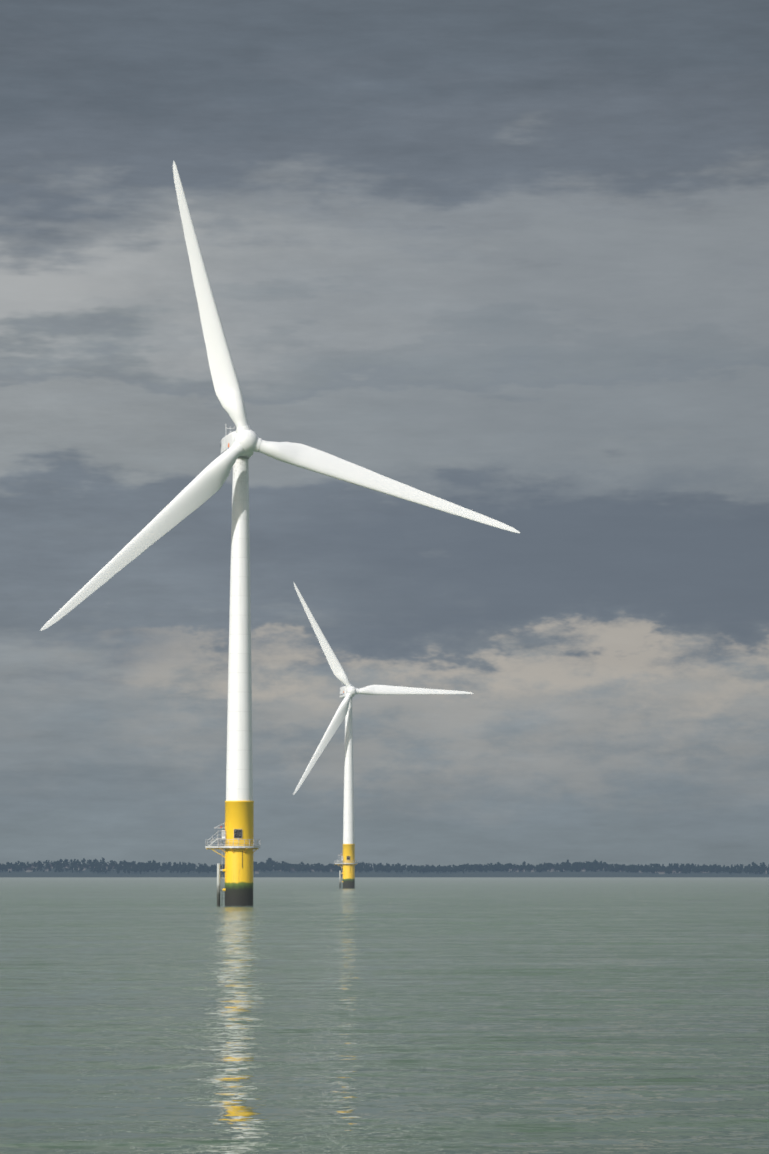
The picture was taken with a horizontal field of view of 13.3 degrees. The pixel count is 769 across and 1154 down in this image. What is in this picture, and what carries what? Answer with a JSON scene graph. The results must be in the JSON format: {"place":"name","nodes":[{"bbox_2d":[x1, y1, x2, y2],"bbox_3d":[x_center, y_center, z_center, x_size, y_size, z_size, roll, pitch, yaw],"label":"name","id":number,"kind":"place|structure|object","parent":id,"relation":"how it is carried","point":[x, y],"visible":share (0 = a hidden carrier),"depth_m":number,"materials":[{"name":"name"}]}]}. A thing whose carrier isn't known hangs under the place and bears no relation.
{"place":"outdoors","nodes":[
{"label":"outdoors","id":0,"kind":"place"},
{"bbox_2d":[226,458,252,800],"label":"tower","id":1,"kind":"structure","parent":0,"point":[239,774],"depth_m":498.75,"materials":[{"name":"white metal"}]},
{"bbox_2d":[221,428,253,457],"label":"nacelle","id":2,"kind":"object","parent":1,"relation":"on","point":[227,439],"visible":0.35,"depth_m":503.33,"materials":[{"name":"white metal"}]},
{"bbox_2d":[40,161,519,630],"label":"turbine rotor","id":3,"kind":"object","parent":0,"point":[203,486],"visible":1,"depth_m":498.85,"materials":[{"name":"white plastic"}]},
{"bbox_2d":[343,698,353,843],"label":"tower","id":4,"kind":"structure","parent":0,"point":[348,823],"depth_m":1174.39,"materials":[{"name":"white metal"}]},
{"bbox_2d":[340,686,353,697],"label":"nacelle","id":5,"kind":"object","parent":4,"relation":"on","point":[343,688],"visible":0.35,"depth_m":1180.50,"materials":[{"name":"white metal"}]},
{"bbox_2d":[293,582,472,794],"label":"turbine rotor","id":6,"kind":"object","parent":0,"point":[342,677],"visible":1,"depth_m":1173.60,"materials":[{"name":"white plastic"}]},
{"bbox_2d":[0,877,768,1153],"bbox_3d":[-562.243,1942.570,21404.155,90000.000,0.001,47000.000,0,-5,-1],"label":"sea","id":7,"kind":"structure","parent":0,"point":[426,1015],"depth_m":107.21,"materials":[{"name":"liquid"}]},
{"bbox_2d":[225,801,253,905],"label":"turbine foundation","id":8,"kind":"object","parent":7,"relation":"in","point":[238,877],"visible":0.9,"depth_m":495.65,"materials":[{"name":"yellow metal"}]},
{"bbox_2d":[205,822,259,905],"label":"access platform","id":9,"kind":"structure","parent":8,"relation":"attached to","point":[208,846],"depth_m":496.06,"materials":[{"name":"grey metal"}]},
{"bbox_2d":[234,829,241,838],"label":"id sign","id":10,"kind":"object","parent":8,"relation":"attached to","point":[238,833],"visible":0.88,"depth_m":495.37,"materials":[{"name":"grey metal"}]},
{"bbox_2d":[343,844,354,888],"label":"turbine foundation","id":11,"kind":"object","parent":7,"relation":"in","point":[348,873],"visible":0.73,"depth_m":1171.35,"materials":[{"name":"yellow metal"}]},
{"bbox_2d":[334,853,357,888],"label":"access platform","id":12,"kind":"structure","parent":11,"relation":"attached to","point":[338,862],"depth_m":1171.83,"materials":[{"name":"white metal"}]},
{"bbox_2d":[0,864,768,876],"bbox_3d":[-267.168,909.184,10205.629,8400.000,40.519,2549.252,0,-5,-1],"label":"shore land","id":13,"kind":"structure","parent":0,"point":[191,873],"depth_m":9004.68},
{"bbox_2d":[0,857,768,874],"bbox_3d":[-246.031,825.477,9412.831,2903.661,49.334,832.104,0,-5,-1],"label":"shore trees","id":14,"kind":"object","parent":13,"relation":"on","point":[261,866],"visible":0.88,"depth_m":9110.70,"materials":[{"name":"green plant"}]},
{"bbox_2d":[8,864,766,873],"bbox_3d":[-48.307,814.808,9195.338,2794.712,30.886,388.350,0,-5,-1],"label":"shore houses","id":15,"kind":"structure","parent":13,"relation":"on","point":[28,869],"depth_m":9066.48,"materials":[{"name":"grey"}]},
{"bbox_2d":[0,0,768,867],"label":"sky","id":16,"kind":"structure","parent":0,"point":[506,262],"materials":[{"name":"grey"}]}
]}

